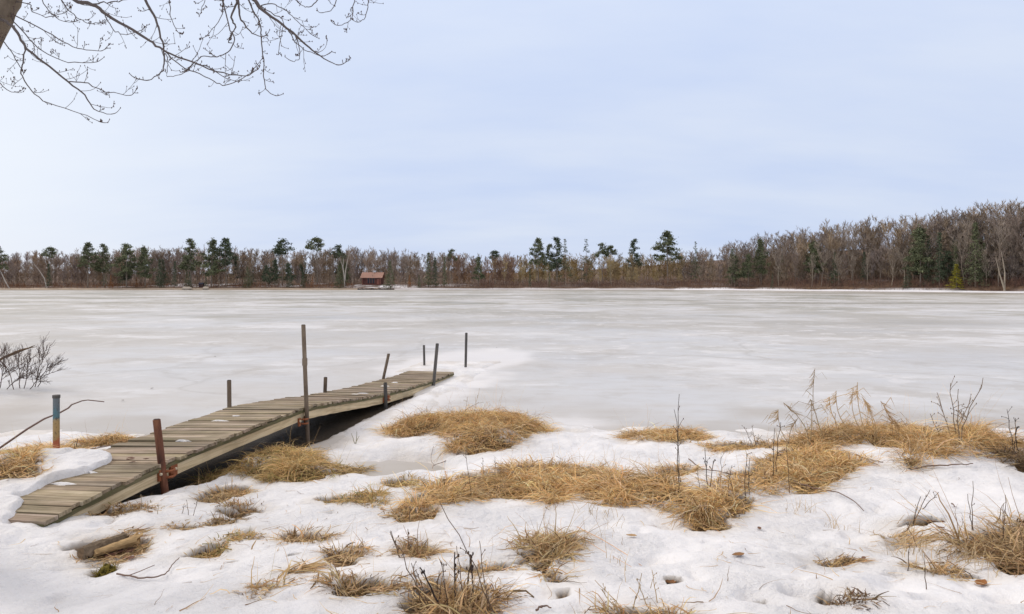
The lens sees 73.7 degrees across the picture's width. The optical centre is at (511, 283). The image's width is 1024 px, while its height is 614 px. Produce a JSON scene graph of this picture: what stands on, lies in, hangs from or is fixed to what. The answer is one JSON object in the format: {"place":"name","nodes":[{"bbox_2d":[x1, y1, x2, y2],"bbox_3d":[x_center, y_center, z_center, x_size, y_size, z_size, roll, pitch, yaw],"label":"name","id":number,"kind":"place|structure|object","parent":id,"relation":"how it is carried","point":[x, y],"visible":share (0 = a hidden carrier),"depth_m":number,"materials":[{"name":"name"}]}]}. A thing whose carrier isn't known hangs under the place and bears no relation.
{"place":"outdoors","nodes":[
{"label":"outdoors","id":0,"kind":"place"},
{"bbox_2d":[0,290,1023,475],"bbox_3d":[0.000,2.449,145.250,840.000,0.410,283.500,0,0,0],"label":"lake ice","id":1,"kind":"structure","parent":0,"point":[711,360],"depth_m":22.13,"materials":[{"name":"ice"}]},
{"bbox_2d":[8,324,453,526],"bbox_3d":[-3.093,1.467,11.128,1.302,1.781,11.356,0,0,12],"label":"dock","id":2,"kind":"object","parent":1,"relation":"on","point":[119,477],"visible":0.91,"depth_m":7.76,"materials":[{"name":"brown wood"}]},
{"bbox_2d":[51,382,397,485],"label":"dock snow","id":3,"kind":"structure","parent":2,"relation":"on","point":[85,472],"depth_m":6.60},
{"bbox_2d":[0,361,1023,613],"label":"snow ground","id":4,"kind":"structure","parent":0,"point":[36,577],"depth_m":5.11,"materials":[{"name":"snow"}]},
{"bbox_2d":[0,336,67,388],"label":"bare shrub","id":5,"kind":"object","parent":4,"relation":"on","point":[18,362],"visible":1,"depth_m":14.52,"materials":[{"name":"plant"}]},
{"bbox_2d":[0,435,67,478],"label":"grass clump","id":6,"kind":"object","parent":4,"relation":"on","point":[11,466],"visible":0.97,"depth_m":6.63,"materials":[{"name":"plant"}]},
{"bbox_2d":[0,426,98,454],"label":"grass clump","id":7,"kind":"object","parent":4,"relation":"on","point":[47,443],"visible":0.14,"depth_m":8.69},
{"bbox_2d":[0,400,103,448],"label":"bent twig","id":8,"kind":"object","parent":4,"relation":"on","point":[19,434],"visible":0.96,"depth_m":8.24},
{"bbox_2d":[52,394,60,447],"bbox_3d":[-5.187,1.765,7.771,0.080,0.985,0.076,0,0,0],"label":"painted pole","id":9,"kind":"object","parent":4,"relation":"in","point":[56,419],"visible":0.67,"depth_m":7.75,"materials":[{"name":"paint"}]},
{"bbox_2d":[50,417,139,446],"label":"grass clump","id":10,"kind":"object","parent":4,"relation":"on","point":[105,440],"visible":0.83,"depth_m":9.24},
{"bbox_2d":[77,532,128,559],"bbox_3d":[-3.040,1.963,5.098,0.125,0.147,0.424,0,0,15],"label":"log","id":11,"kind":"object","parent":4,"relation":"on","point":[85,552],"visible":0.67,"depth_m":4.99,"materials":[{"name":"brown wood"}]},
{"bbox_2d":[92,561,118,577],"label":"moss clump","id":12,"kind":"object","parent":4,"relation":"on","point":[105,569],"visible":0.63,"depth_m":4.53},
{"bbox_2d":[70,522,159,567],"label":"grass clump","id":13,"kind":"object","parent":4,"relation":"on","point":[138,552],"visible":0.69,"depth_m":5.03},
{"bbox_2d":[93,532,142,556],"bbox_3d":[-2.938,1.956,5.087,0.076,0.099,0.363,0,0,30],"label":"log","id":14,"kind":"object","parent":4,"relation":"on","point":[134,539],"visible":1,"depth_m":5.08,"materials":[{"name":"brown wood"}]},
{"bbox_2d":[84,498,164,522],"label":"grass clump","id":15,"kind":"object","parent":4,"relation":"on","point":[118,513],"visible":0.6,"depth_m":6.06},
{"bbox_2d":[116,557,179,578],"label":"fallen twig","id":16,"kind":"object","parent":4,"relation":"on","point":[130,575],"visible":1,"depth_m":4.29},
{"bbox_2d":[0,0,383,122],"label":"overhanging tree","id":17,"kind":"object","parent":4,"relation":"on","point":[9,9],"visible":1,"depth_m":4.74,"materials":[{"name":"brown plant"}]},
{"bbox_2d":[160,507,248,530],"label":"grass clump","id":18,"kind":"object","parent":4,"relation":"on","point":[219,519],"visible":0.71,"depth_m":5.72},
{"bbox_2d":[192,476,257,502],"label":"grass clump","id":19,"kind":"object","parent":4,"relation":"on","point":[231,493],"visible":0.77,"depth_m":6.70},
{"bbox_2d":[185,524,269,558],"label":"grass clump","id":20,"kind":"object","parent":4,"relation":"on","point":[239,537],"visible":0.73,"depth_m":4.99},
{"bbox_2d":[206,494,265,518],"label":"grass clump","id":21,"kind":"object","parent":4,"relation":"on","point":[232,503],"visible":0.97,"depth_m":6.22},
{"bbox_2d":[211,543,311,599],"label":"grass clump","id":22,"kind":"object","parent":4,"relation":"on","point":[256,586],"visible":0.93,"depth_m":3.66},
{"bbox_2d":[168,418,380,486],"bbox_3d":[-2.642,1.948,7.891,2.188,0.634,2.034,0,0,37],"label":"grass clump","id":23,"kind":"object","parent":4,"relation":"on","point":[294,460],"visible":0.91,"depth_m":7.69,"materials":[{"name":"plant"}]},
{"bbox_2d":[251,515,350,548],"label":"grass clump","id":24,"kind":"object","parent":4,"relation":"on","point":[303,538],"visible":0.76,"depth_m":5.05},
{"bbox_2d":[264,538,347,576],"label":"grass clump","id":25,"kind":"object","parent":4,"relation":"on","point":[302,568],"visible":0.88,"depth_m":3.97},
{"bbox_2d":[309,517,382,565],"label":"grass clump","id":26,"kind":"object","parent":4,"relation":"on","point":[350,558],"visible":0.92,"depth_m":4.46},
{"bbox_2d":[314,481,395,507],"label":"grass clump","id":27,"kind":"object","parent":4,"relation":"on","point":[368,499],"visible":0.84,"depth_m":6.32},
{"bbox_2d":[299,544,420,597],"bbox_3d":[-0.797,1.503,3.654,0.690,0.370,0.503,0,0,0],"label":"grass clump","id":28,"kind":"object","parent":4,"relation":"on","point":[348,591],"visible":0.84,"depth_m":3.67,"materials":[{"name":"plant"}]},
{"bbox_2d":[377,470,429,487],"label":"grass clump","id":29,"kind":"object","parent":4,"relation":"on","point":[399,484],"visible":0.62,"depth_m":7.07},
{"bbox_2d":[379,489,451,522],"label":"grass clump","id":30,"kind":"object","parent":4,"relation":"on","point":[394,512],"visible":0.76,"depth_m":5.71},
{"bbox_2d":[380,513,458,560],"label":"grass clump","id":31,"kind":"object","parent":4,"relation":"on","point":[419,551],"visible":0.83,"depth_m":4.59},
{"bbox_2d":[391,532,463,609],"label":"weed stem","id":32,"kind":"object","parent":4,"relation":"on","point":[419,594],"visible":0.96,"depth_m":3.37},
{"bbox_2d":[419,552,473,607],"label":"weed stem","id":33,"kind":"object","parent":4,"relation":"on","point":[455,565],"visible":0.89,"depth_m":3.44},
{"bbox_2d":[374,549,543,613],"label":"grass clump","id":34,"kind":"object","parent":4,"relation":"on","point":[476,604],"visible":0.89,"depth_m":3.43,"materials":[{"name":"plant"}]},
{"bbox_2d":[360,385,562,461],"bbox_3d":[-0.776,1.845,9.933,3.079,0.834,2.876,0,0,27],"label":"grass clump","id":35,"kind":"object","parent":4,"relation":"on","point":[455,422],"visible":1,"depth_m":9.71,"materials":[{"name":"plant"}]},
{"bbox_2d":[439,501,494,612],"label":"weed stem","id":36,"kind":"object","parent":4,"relation":"on","point":[487,598],"visible":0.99,"depth_m":3.25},
{"bbox_2d":[453,538,526,576],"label":"grass clump","id":37,"kind":"object","parent":4,"relation":"on","point":[492,568],"visible":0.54,"depth_m":4.01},
{"bbox_2d":[375,430,645,517],"bbox_3d":[0.025,1.814,6.667,2.111,0.602,2.996,0,0,44],"label":"grass clump","id":38,"kind":"object","parent":4,"relation":"on","point":[535,476],"visible":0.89,"depth_m":6.67,"materials":[{"name":"plant"}]},
{"bbox_2d":[13,433,1022,613],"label":"dry grass","id":39,"kind":"structure","parent":4,"relation":"on","point":[518,553],"depth_m":4.24,"materials":[{"name":"plant"}]},
{"bbox_2d":[488,496,608,582],"bbox_3d":[0.250,1.617,4.399,0.908,0.530,1.518,0,0,0],"label":"grass clump","id":40,"kind":"object","parent":4,"relation":"on","point":[559,542],"visible":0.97,"depth_m":4.48,"materials":[{"name":"plant"}]},
{"bbox_2d":[595,572,658,607],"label":"weed stem","id":41,"kind":"object","parent":4,"relation":"on","point":[637,579],"visible":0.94,"depth_m":3.41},
{"bbox_2d":[568,557,715,613],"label":"grass clump","id":42,"kind":"object","parent":4,"relation":"on","point":[617,606],"visible":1,"depth_m":3.31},
{"bbox_2d":[608,411,724,443],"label":"grass clump","id":43,"kind":"object","parent":4,"relation":"on","point":[664,434],"visible":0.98,"depth_m":9.43,"materials":[{"name":"plant"}]},
{"bbox_2d":[553,442,787,532],"bbox_3d":[1.328,1.703,6.251,2.313,0.732,1.861,0,0,37],"label":"grass clump","id":44,"kind":"object","parent":4,"relation":"on","point":[663,483],"visible":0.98,"depth_m":6.04,"materials":[{"name":"plant"}]},
{"bbox_2d":[641,459,718,475],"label":"grass clump","id":45,"kind":"object","parent":4,"relation":"on","point":[683,469],"visible":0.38,"depth_m":7.34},
{"bbox_2d":[671,401,689,491],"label":"weed stem","id":46,"kind":"object","parent":4,"relation":"on","point":[677,449],"visible":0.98,"depth_m":6.18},
{"bbox_2d":[689,429,782,454],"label":"grass clump","id":47,"kind":"object","parent":4,"relation":"on","point":[735,446],"visible":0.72,"depth_m":8.62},
{"bbox_2d":[695,411,883,497],"bbox_3d":[3.019,1.728,7.181,1.516,0.634,2.820,0,0,39],"label":"grass clump","id":48,"kind":"object","parent":4,"relation":"on","point":[803,468],"visible":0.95,"depth_m":6.99,"materials":[{"name":"plant"}]},
{"bbox_2d":[763,370,831,449],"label":"plumed reed","id":49,"kind":"object","parent":4,"relation":"on","point":[792,410],"visible":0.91,"depth_m":8.16,"materials":[{"name":"beige plant"}]},
{"bbox_2d":[813,550,875,566],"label":"grass clump","id":50,"kind":"object","parent":4,"relation":"on","point":[841,560],"visible":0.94,"depth_m":4.38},
{"bbox_2d":[817,382,891,444],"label":"plumed reed","id":51,"kind":"object","parent":4,"relation":"on","point":[866,403],"visible":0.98,"depth_m":8.26,"materials":[{"name":"beige plant"}]},
{"bbox_2d":[821,587,896,612],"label":"grass clump","id":52,"kind":"object","parent":4,"relation":"on","point":[837,603],"visible":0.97,"depth_m":3.46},
{"bbox_2d":[764,395,990,466],"bbox_3d":[4.370,1.740,8.447,2.496,0.919,3.499,0,0,24],"label":"grass clump","id":53,"kind":"object","parent":4,"relation":"on","point":[912,439],"visible":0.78,"depth_m":8.23,"materials":[{"name":"plant"}]},
{"bbox_2d":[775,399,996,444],"bbox_3d":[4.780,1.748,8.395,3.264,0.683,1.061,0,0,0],"label":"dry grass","id":54,"kind":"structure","parent":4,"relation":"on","point":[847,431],"depth_m":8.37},
{"bbox_2d":[873,397,916,441],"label":"plumed reed","id":55,"kind":"object","parent":4,"relation":"on","point":[893,421],"visible":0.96,"depth_m":8.25,"materials":[{"name":"beige plant"}]},
{"bbox_2d":[874,501,955,550],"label":"grass clump","id":56,"kind":"object","parent":4,"relation":"on","point":[916,538],"visible":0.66,"depth_m":4.75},
{"bbox_2d":[879,430,951,473],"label":"grass clump","id":57,"kind":"object","parent":4,"relation":"on","point":[911,462],"visible":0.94,"depth_m":6.96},
{"bbox_2d":[891,546,989,582],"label":"grass clump","id":58,"kind":"object","parent":4,"relation":"on","point":[942,568],"visible":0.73,"depth_m":4.07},
{"bbox_2d":[883,461,1023,580],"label":"grass clump","id":59,"kind":"object","parent":4,"relation":"on","point":[1013,539],"visible":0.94,"depth_m":4.49,"materials":[{"name":"plant"}]},
{"bbox_2d":[930,375,982,444],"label":"bare shrub","id":60,"kind":"object","parent":4,"relation":"on","point":[962,417],"visible":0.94,"depth_m":7.75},
{"bbox_2d":[923,381,1023,461],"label":"grass clump","id":61,"kind":"object","parent":4,"relation":"on","point":[983,432],"visible":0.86,"depth_m":7.71,"materials":[{"name":"plant"}]},
{"bbox_2d":[972,436,1023,471],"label":"grass clump","id":62,"kind":"object","parent":4,"relation":"on","point":[1012,455],"visible":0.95,"depth_m":7.12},
{"bbox_2d":[0,249,1023,292],"bbox_3d":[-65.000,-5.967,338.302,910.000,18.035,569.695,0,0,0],"label":"shore","id":63,"kind":"structure","parent":0,"point":[858,288],"depth_m":228.53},
{"bbox_2d":[41,247,56,280],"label":"pine tree","id":64,"kind":"object","parent":63,"relation":"on","point":[52,252],"visible":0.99,"depth_m":245.56,"materials":[{"name":"plant"}]},
{"bbox_2d":[76,242,100,287],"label":"pine tree","id":65,"kind":"object","parent":63,"relation":"on","point":[85,250],"visible":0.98,"depth_m":232.48,"materials":[{"name":"plant"}]},
{"bbox_2d":[93,243,113,287],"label":"pine tree","id":66,"kind":"object","parent":63,"relation":"on","point":[104,249],"visible":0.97,"depth_m":234.48,"materials":[{"name":"plant"}]},
{"bbox_2d":[108,242,137,287],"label":"pine tree","id":67,"kind":"object","parent":63,"relation":"on","point":[124,257],"visible":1,"depth_m":231.56,"materials":[{"name":"plant"}]},
{"bbox_2d":[134,245,155,286],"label":"pine tree","id":68,"kind":"object","parent":63,"relation":"on","point":[143,264],"visible":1,"depth_m":232.17,"materials":[{"name":"plant"}]},
{"bbox_2d":[155,258,163,287],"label":"spruce tree","id":69,"kind":"object","parent":63,"relation":"on","point":[161,282],"visible":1,"depth_m":231.20,"materials":[{"name":"plant"}]},
{"bbox_2d":[177,238,201,284],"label":"pine tree","id":70,"kind":"object","parent":63,"relation":"on","point":[188,258],"visible":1,"depth_m":234.34,"materials":[{"name":"plant"}]},
{"bbox_2d":[200,237,226,285],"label":"pine tree","id":71,"kind":"object","parent":63,"relation":"on","point":[209,258],"visible":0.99,"depth_m":233.55,"materials":[{"name":"plant"}]},
{"bbox_2d":[212,237,238,286],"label":"pine tree","id":72,"kind":"object","parent":63,"relation":"on","point":[227,248],"visible":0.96,"depth_m":235.44,"materials":[{"name":"plant"}]},
{"bbox_2d":[269,259,281,286],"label":"evergreen tree","id":73,"kind":"object","parent":63,"relation":"on","point":[275,275],"visible":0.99,"depth_m":234.78,"materials":[{"name":"plant"}]},
{"bbox_2d":[271,238,296,283],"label":"pine tree","id":74,"kind":"object","parent":63,"relation":"on","point":[279,249],"visible":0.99,"depth_m":241.67,"materials":[{"name":"plant"}]},
{"bbox_2d":[305,236,324,283],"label":"pine tree","id":75,"kind":"object","parent":63,"relation":"on","point":[311,245],"visible":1,"depth_m":243.30,"materials":[{"name":"plant"}]},
{"bbox_2d":[329,244,347,282],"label":"pine tree","id":76,"kind":"object","parent":63,"relation":"on","point":[337,252],"visible":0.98,"depth_m":245.26,"materials":[{"name":"plant"}]},
{"bbox_2d":[360,272,385,284],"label":"cabin","id":77,"kind":"object","parent":63,"relation":"on","point":[372,278],"visible":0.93,"depth_m":244.85,"materials":[{"name":"brown wood"}]},
{"bbox_2d":[423,253,433,287],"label":"spruce tree","id":78,"kind":"object","parent":63,"relation":"on","point":[428,268],"visible":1,"depth_m":232.75,"materials":[{"name":"plant"}]},
{"bbox_2d":[471,256,485,286],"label":"pine tree","id":79,"kind":"object","parent":63,"relation":"on","point":[478,260],"visible":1,"depth_m":234.73,"materials":[{"name":"plant"}]},
{"bbox_2d":[0,199,1023,284],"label":"distant wood","id":80,"kind":"object","parent":63,"relation":"on","point":[370,263],"visible":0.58,"depth_m":239.40,"materials":[{"name":"plant"}]},
{"bbox_2d":[0,274,1023,290],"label":"shoreline brush","id":81,"kind":"object","parent":63,"relation":"on","point":[796,282],"visible":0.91,"depth_m":219.57,"materials":[{"name":"plant"}]},
{"bbox_2d":[528,238,546,284],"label":"pine tree","id":82,"kind":"object","parent":63,"relation":"on","point":[539,248],"visible":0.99,"depth_m":239.55,"materials":[{"name":"plant"}]},
{"bbox_2d":[543,243,555,271],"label":"pine tree","id":83,"kind":"object","parent":63,"relation":"on","point":[550,261],"visible":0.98,"depth_m":238.70,"materials":[{"name":"plant"}]},
{"bbox_2d":[550,237,565,284],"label":"pine tree","id":84,"kind":"object","parent":63,"relation":"on","point":[558,252],"visible":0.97,"depth_m":238.96,"materials":[{"name":"plant"}]},
{"bbox_2d":[556,239,573,283],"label":"spruce tree","id":85,"kind":"object","parent":63,"relation":"on","point":[566,250],"visible":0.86,"depth_m":240.10,"materials":[{"name":"plant"}]},
{"bbox_2d":[593,243,608,281],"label":"pine tree","id":86,"kind":"object","parent":63,"relation":"on","point":[602,251],"visible":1,"depth_m":239.10,"materials":[{"name":"plant"}]},
{"bbox_2d":[627,239,642,281],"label":"pine tree","id":87,"kind":"object","parent":63,"relation":"on","point":[632,245],"visible":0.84,"depth_m":239.12,"materials":[{"name":"plant"}]},
{"bbox_2d":[651,230,684,282],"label":"pine tree","id":88,"kind":"object","parent":63,"relation":"on","point":[669,241],"visible":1,"depth_m":229.27,"materials":[{"name":"plant"}]},
{"bbox_2d":[724,255,743,286],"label":"evergreen tree","id":89,"kind":"object","parent":63,"relation":"on","point":[735,271],"visible":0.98,"depth_m":210.00,"materials":[{"name":"plant"}]},
{"bbox_2d":[740,254,755,284],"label":"pine tree","id":90,"kind":"object","parent":63,"relation":"on","point":[748,263],"visible":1,"depth_m":208.46,"materials":[{"name":"plant"}]},
{"bbox_2d":[751,236,770,284],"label":"pine tree","id":91,"kind":"object","parent":63,"relation":"on","point":[760,251],"visible":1,"depth_m":208.86,"materials":[{"name":"plant"}]},
{"bbox_2d":[803,241,826,281],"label":"evergreen tree","id":92,"kind":"object","parent":63,"relation":"on","point":[814,251],"visible":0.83,"depth_m":200.06,"materials":[{"name":"plant"}]},
{"bbox_2d":[814,239,831,286],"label":"bare tree","id":93,"kind":"object","parent":63,"relation":"on","point":[820,255],"visible":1,"depth_m":193.40,"materials":[{"name":"plant"}]},
{"bbox_2d":[828,252,840,285],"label":"evergreen tree","id":94,"kind":"object","parent":63,"relation":"on","point":[835,273],"visible":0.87,"depth_m":191.43,"materials":[{"name":"plant"}]},
{"bbox_2d":[838,221,859,280],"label":"bare tree","id":95,"kind":"object","parent":63,"relation":"on","point":[848,239],"visible":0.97,"depth_m":193.82,"materials":[{"name":"plant"}]},
{"bbox_2d":[868,244,888,278],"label":"bare tree","id":96,"kind":"object","parent":63,"relation":"on","point":[881,250],"visible":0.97,"depth_m":184.69,"materials":[{"name":"plant"}]},
{"bbox_2d":[883,243,899,281],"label":"bare tree","id":97,"kind":"object","parent":63,"relation":"on","point":[889,252],"visible":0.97,"depth_m":179.65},
{"bbox_2d":[895,244,912,285],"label":"bare tree","id":98,"kind":"object","parent":63,"relation":"on","point":[897,248],"visible":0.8,"depth_m":176.53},
{"bbox_2d":[902,224,937,284],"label":"pine tree","id":99,"kind":"object","parent":63,"relation":"on","point":[914,256],"visible":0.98,"depth_m":172.53,"materials":[{"name":"plant"}]},
{"bbox_2d":[921,240,936,284],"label":"spruce tree","id":100,"kind":"object","parent":63,"relation":"on","point":[927,276],"visible":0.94,"depth_m":171.92,"materials":[{"name":"plant"}]},
{"bbox_2d":[930,232,948,285],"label":"spruce tree","id":101,"kind":"object","parent":63,"relation":"on","point":[939,257],"visible":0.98,"depth_m":168.13,"materials":[{"name":"plant"}]},
{"bbox_2d":[935,250,953,284],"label":"evergreen tree","id":102,"kind":"object","parent":63,"relation":"on","point":[946,259],"visible":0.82,"depth_m":168.92,"materials":[{"name":"plant"}]},
{"bbox_2d":[946,264,965,288],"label":"spruce tree","id":103,"kind":"object","parent":63,"relation":"on","point":[956,276],"visible":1,"depth_m":163.51,"materials":[{"name":"plant"}]},
{"bbox_2d":[947,216,972,285],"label":"bare tree","id":104,"kind":"object","parent":63,"relation":"on","point":[965,234],"visible":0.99,"depth_m":164.43,"materials":[{"name":"plant"}]},
{"bbox_2d":[963,222,991,285],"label":"spruce tree","id":105,"kind":"object","parent":63,"relation":"on","point":[975,229],"visible":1,"depth_m":160.50,"materials":[{"name":"plant"}]},
{"bbox_2d":[981,211,1002,275],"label":"bare tree","id":106,"kind":"object","parent":63,"relation":"on","point":[987,228],"visible":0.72,"depth_m":164.33,"materials":[{"name":"plant"}]},
{"bbox_2d":[988,248,1009,290],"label":"birch tree","id":107,"kind":"object","parent":63,"relation":"on","point":[1004,283],"visible":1,"depth_m":154.02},
{"bbox_2d":[991,217,1012,286],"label":"bare tree","id":108,"kind":"object","parent":63,"relation":"on","point":[999,244],"visible":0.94,"depth_m":156.05,"materials":[{"name":"plant"}]},
{"bbox_2d":[1003,214,1023,281],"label":"bare tree","id":109,"kind":"object","parent":63,"relation":"on","point":[1011,238],"visible":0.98,"depth_m":155.41,"materials":[{"name":"plant"}]},
{"bbox_2d":[0,0,1023,273],"label":"sky","id":110,"kind":"structure","parent":0,"point":[470,127],"materials":[{"name":"blue"}]},
{"bbox_2d":[570,491,652,587],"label":"dry grass","id":111,"kind":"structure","parent":0,"point":[601,534],"depth_m":4.86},
{"bbox_2d":[553,446,687,475],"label":"dry grass","id":112,"kind":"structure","parent":0,"point":[620,461],"depth_m":7.50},
{"bbox_2d":[786,490,859,530],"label":"dry grass","id":113,"kind":"structure","parent":0,"point":[813,512],"depth_m":5.67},
{"bbox_2d":[870,512,1014,579],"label":"dry grass","id":114,"kind":"structure","parent":0,"point":[906,548],"depth_m":4.36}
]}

